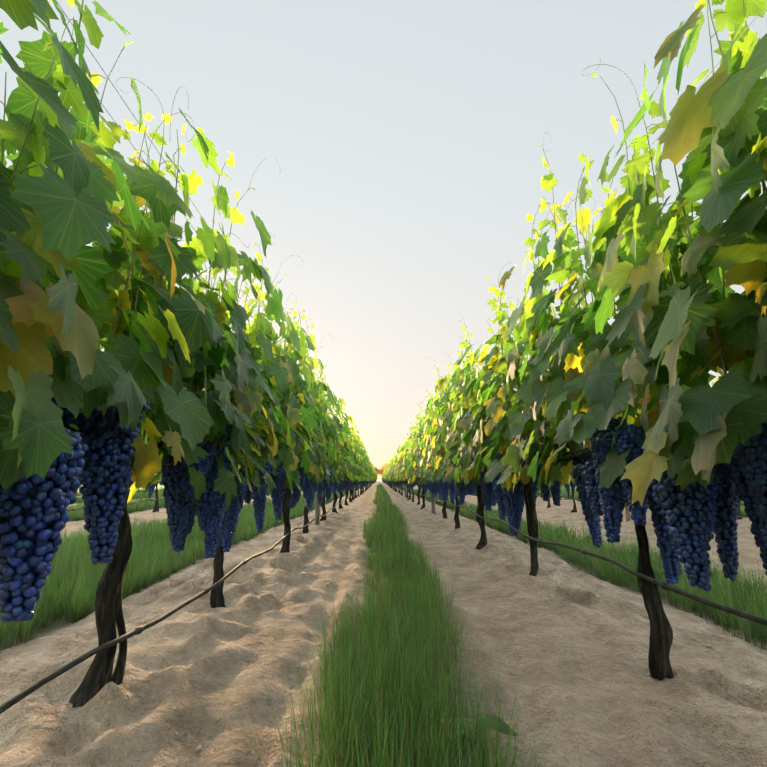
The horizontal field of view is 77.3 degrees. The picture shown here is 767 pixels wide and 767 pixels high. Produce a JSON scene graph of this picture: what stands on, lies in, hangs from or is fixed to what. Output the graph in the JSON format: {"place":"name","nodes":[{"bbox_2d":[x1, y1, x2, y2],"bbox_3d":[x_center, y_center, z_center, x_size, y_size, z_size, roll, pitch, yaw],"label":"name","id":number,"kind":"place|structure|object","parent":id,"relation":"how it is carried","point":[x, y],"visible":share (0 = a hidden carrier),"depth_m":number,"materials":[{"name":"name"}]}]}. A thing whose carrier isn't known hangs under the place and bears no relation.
{"place":"outdoors","nodes":[
{"label":"outdoors","id":0,"kind":"place"},
{"bbox_2d":[0,479,766,766],"bbox_3d":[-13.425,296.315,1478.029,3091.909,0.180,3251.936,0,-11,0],"label":"vineyard ground","id":1,"kind":"structure","parent":0,"point":[597,689],"depth_m":1.87,"materials":[{"name":"beige soil"}]},
{"bbox_2d":[0,0,89,468],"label":"grapevine","id":2,"kind":"object","parent":1,"relation":"on","point":[34,395],"visible":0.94,"depth_m":0.89,"materials":[{"name":"green plant"}]},
{"bbox_2d":[0,0,282,707],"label":"grapevine","id":3,"kind":"object","parent":1,"relation":"on","point":[77,308],"visible":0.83,"depth_m":1.30,"materials":[{"name":"green plant"}]},
{"bbox_2d":[145,468,162,511],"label":"grapevine","id":4,"kind":"object","parent":1,"relation":"on","point":[151,488],"visible":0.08,"depth_m":9.93,"materials":[{"name":"green plant"}]},
{"bbox_2d":[0,483,372,713],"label":"drip line","id":5,"kind":"object","parent":1,"relation":"on","point":[23,694],"visible":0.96,"depth_m":1.47,"materials":[{"name":"plastic"}]},
{"bbox_2d":[0,1,373,524],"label":"trellis","id":6,"kind":"object","parent":1,"relation":"on","point":[317,511],"depth_m":1.93,"materials":[{"name":"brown wood"}]},
{"bbox_2d":[127,151,308,607],"bbox_3d":[-0.892,-0.019,2.973,0.657,2.703,2.080,0,-11,-1],"label":"grapevine","id":7,"kind":"object","parent":1,"relation":"on","point":[221,497],"visible":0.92,"depth_m":2.46,"materials":[{"name":"green plant"}]},
{"bbox_2d":[244,255,334,552],"bbox_3d":[-0.926,0.296,4.602,0.799,2.663,1.994,0,-11,0],"label":"grapevine","id":8,"kind":"object","parent":1,"relation":"on","point":[306,401],"visible":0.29,"depth_m":4.46,"materials":[{"name":"green plant"}]},
{"bbox_2d":[294,335,343,533],"bbox_3d":[-0.941,0.609,6.321,0.681,2.756,2.080,0,-11,1],"label":"grapevine","id":9,"kind":"object","parent":1,"relation":"on","point":[325,479],"visible":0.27,"depth_m":6.33,"materials":[{"name":"green plant"}]},
{"bbox_2d":[315,378,347,520],"bbox_3d":[-0.964,1.159,7.903,0.726,2.312,1.979,0,-11,-2],"label":"grapevine","id":10,"kind":"object","parent":1,"relation":"on","point":[341,451],"visible":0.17,"depth_m":7.66,"materials":[{"name":"green plant"}]},
{"bbox_2d":[331,405,353,512],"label":"grapevine","id":11,"kind":"object","parent":1,"relation":"on","point":[347,442],"visible":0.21,"depth_m":9.41,"materials":[{"name":"green plant"}]},
{"bbox_2d":[337,417,354,508],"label":"grapevine","id":12,"kind":"object","parent":1,"relation":"on","point":[345,480],"visible":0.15,"depth_m":11.06,"materials":[{"name":"green plant"}]},
{"bbox_2d":[342,426,360,504],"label":"grapevine","id":13,"kind":"object","parent":1,"relation":"on","point":[348,483],"visible":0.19,"depth_m":12.73,"materials":[{"name":"green plant"}]},
{"bbox_2d":[82,504,621,739],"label":"sward weeds","id":14,"kind":"object","parent":1,"relation":"on","point":[504,727],"visible":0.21,"depth_m":1.43,"materials":[{"name":"green plant"}]},
{"bbox_2d":[349,432,362,501],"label":"grapevine","id":15,"kind":"object","parent":1,"relation":"on","point":[360,470],"visible":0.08,"depth_m":14.48,"materials":[{"name":"green plant"}]},
{"bbox_2d":[350,419,363,499],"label":"grapevine","id":16,"kind":"object","parent":1,"relation":"on","point":[362,453],"depth_m":16.02,"materials":[{"name":"green plant"}]},
{"bbox_2d":[354,427,365,497],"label":"grapevine","id":17,"kind":"object","parent":1,"relation":"on","point":[356,483],"visible":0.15,"depth_m":17.56,"materials":[{"name":"green plant"}]},
{"bbox_2d":[357,447,367,496],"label":"grapevine","id":18,"kind":"object","parent":1,"relation":"on","point":[364,456],"visible":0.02,"depth_m":19.45,"materials":[{"name":"green plant"}]},
{"bbox_2d":[360,440,368,494],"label":"grapevine","id":19,"kind":"object","parent":1,"relation":"on","point":[366,474],"visible":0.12,"depth_m":21.07,"materials":[{"name":"green plant"}]},
{"bbox_2d":[361,445,368,493],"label":"grapevine","id":20,"kind":"object","parent":1,"relation":"on","point":[367,474],"depth_m":22.67,"materials":[{"name":"green plant"}]},
{"bbox_2d":[18,505,712,751],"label":"stones","id":21,"kind":"object","parent":1,"relation":"on","point":[199,748],"visible":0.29,"depth_m":2.01,"materials":[{"name":"beige stone"}]},
{"bbox_2d":[376,466,383,474],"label":"autumn tree","id":22,"kind":"object","parent":1,"relation":"on","point":[380,471],"visible":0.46,"depth_m":155.85,"materials":[{"name":"orange plant"}]},
{"bbox_2d":[381,459,390,470],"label":"autumn tree","id":23,"kind":"object","parent":1,"relation":"on","point":[383,467],"visible":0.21,"depth_m":153.60,"materials":[{"name":"orange plant"}]},
{"bbox_2d":[389,452,395,490],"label":"grapevine","id":24,"kind":"object","parent":1,"relation":"on","point":[390,472],"visible":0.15,"depth_m":29.65,"materials":[{"name":"green plant"}]},
{"bbox_2d":[390,451,397,491],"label":"grapevine","id":25,"kind":"object","parent":1,"relation":"on","point":[391,472],"visible":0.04,"depth_m":27.93,"materials":[{"name":"green plant"}]},
{"bbox_2d":[392,462,398,492],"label":"grapevine","id":26,"kind":"object","parent":1,"relation":"on","point":[393,474],"visible":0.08,"depth_m":26.28,"materials":[{"name":"green plant"}]},
{"bbox_2d":[393,452,402,493],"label":"grapevine","id":27,"kind":"object","parent":1,"relation":"on","point":[394,473],"visible":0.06,"depth_m":24.44,"materials":[{"name":"green plant"}]},
{"bbox_2d":[394,440,404,495],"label":"grapevine","id":28,"kind":"object","parent":1,"relation":"on","point":[395,461],"visible":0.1,"depth_m":21.18,"materials":[{"name":"green plant"}]},
{"bbox_2d":[395,441,406,486],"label":"grapevine","id":29,"kind":"object","parent":1,"relation":"on","point":[396,477],"visible":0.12,"depth_m":20.05,"materials":[{"name":"green plant"}]},
{"bbox_2d":[397,432,411,497],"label":"grapevine","id":30,"kind":"object","parent":1,"relation":"on","point":[398,471],"visible":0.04,"depth_m":17.89,"materials":[{"name":"green plant"}]},
{"bbox_2d":[399,440,414,499],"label":"grapevine","id":31,"kind":"object","parent":1,"relation":"on","point":[401,467],"visible":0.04,"depth_m":16.30,"materials":[{"name":"green plant"}]},
{"bbox_2d":[401,416,417,501],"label":"grapevine","id":32,"kind":"object","parent":1,"relation":"on","point":[410,486],"visible":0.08,"depth_m":14.69,"materials":[{"name":"green plant"}]},
{"bbox_2d":[405,422,423,504],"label":"grapevine","id":33,"kind":"object","parent":1,"relation":"on","point":[420,486],"visible":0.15,"depth_m":13.04,"materials":[{"name":"green plant"}]},
{"bbox_2d":[405,399,426,509],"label":"grapevine","id":34,"kind":"object","parent":1,"relation":"on","point":[420,427],"visible":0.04,"depth_m":11.47,"materials":[{"name":"green plant"}]},
{"bbox_2d":[413,408,435,512],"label":"grapevine","id":35,"kind":"object","parent":1,"relation":"on","point":[426,485],"visible":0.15,"depth_m":10.03,"materials":[{"name":"green plant"}]},
{"bbox_2d":[418,354,454,518],"bbox_3d":[1.021,0.990,8.318,0.709,2.793,2.080,0,-11,-2],"label":"grapevine","id":36,"kind":"object","parent":1,"relation":"on","point":[435,485],"visible":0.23,"depth_m":8.25,"materials":[{"name":"green plant"}]},
{"bbox_2d":[425,312,476,528],"bbox_3d":[0.984,0.608,6.682,0.662,2.896,2.080,0,-11,-2],"label":"grapevine","id":37,"kind":"object","parent":1,"relation":"on","point":[438,462],"visible":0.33,"depth_m":6.52,"materials":[{"name":"green plant"}]},
{"bbox_2d":[436,318,524,549],"bbox_3d":[1.006,0.598,5.046,0.729,2.291,1.979,0,-11,-1],"label":"grapevine","id":38,"kind":"object","parent":1,"relation":"on","point":[468,482],"visible":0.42,"depth_m":4.92,"materials":[{"name":"green plant"}]},
{"bbox_2d":[457,205,590,576],"bbox_3d":[1.030,0.180,3.612,0.755,2.543,1.994,0,-11,0],"label":"grapevine","id":39,"kind":"object","parent":1,"relation":"on","point":[512,421],"visible":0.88,"depth_m":3.43,"materials":[{"name":"green plant"}]},
{"bbox_2d":[564,475,576,512],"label":"grapevine","id":40,"kind":"object","parent":1,"relation":"on","point":[567,486],"visible":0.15,"depth_m":10.07,"materials":[{"name":"brown plant"}]},
{"bbox_2d":[385,4,766,514],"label":"trellis","id":41,"kind":"object","parent":1,"relation":"on","point":[433,505],"depth_m":2.21,"materials":[{"name":"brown wood"}]},
{"bbox_2d":[387,482,766,625],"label":"drip line","id":42,"kind":"object","parent":1,"relation":"on","point":[736,612],"visible":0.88,"depth_m":1.72,"materials":[{"name":"plastic"}]},
{"bbox_2d":[499,0,766,680],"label":"grapevine","id":43,"kind":"object","parent":1,"relation":"on","point":[671,337],"visible":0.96,"depth_m":1.51,"materials":[{"name":"green plant"}]},
{"bbox_2d":[625,373,718,521],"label":"trellis side","id":44,"kind":"object","parent":1,"relation":"on","point":[627,514],"depth_m":7.84,"materials":[{"name":"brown wood"}]},
{"bbox_2d":[537,496,747,517],"bbox_3d":[3.798,5.370,24.657,0.051,0.106,68.401,0,-11,0],"label":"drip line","id":45,"kind":"object","parent":44,"relation":"attached to","point":[625,505],"visible":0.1,"depth_m":9.72,"materials":[{"name":"plastic"}]},
{"bbox_2d":[654,0,766,483],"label":"grapevine","id":46,"kind":"object","parent":1,"relation":"on","point":[730,154],"visible":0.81,"depth_m":1.22,"materials":[{"name":"green plant"}]},
{"bbox_2d":[737,500,742,518],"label":"grapevine","id":47,"kind":"object","parent":1,"relation":"on","point":[739,514],"depth_m":8.20,"materials":[{"name":"brown plant"}]},
{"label":"trellis side","id":48,"kind":"object","parent":1,"relation":"on","visible":0},
{"bbox_2d":[67,500,164,510],"bbox_3d":[-4.801,5.349,24.584,0.051,0.098,68.401,0,-11,0],"label":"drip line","id":49,"kind":"object","parent":48,"relation":"attached to","point":[128,503],"visible":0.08,"depth_m":9.00,"materials":[{"name":"plastic"}]},
{"bbox_2d":[0,484,766,766],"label":"grass","id":50,"kind":"structure","parent":0,"point":[72,561],"depth_m":2.27,"materials":[{"name":"green plant"}]},
{"bbox_2d":[0,0,766,478],"label":"sky","id":51,"kind":"structure","parent":0,"point":[405,137],"materials":[{"name":"white"}]}
]}

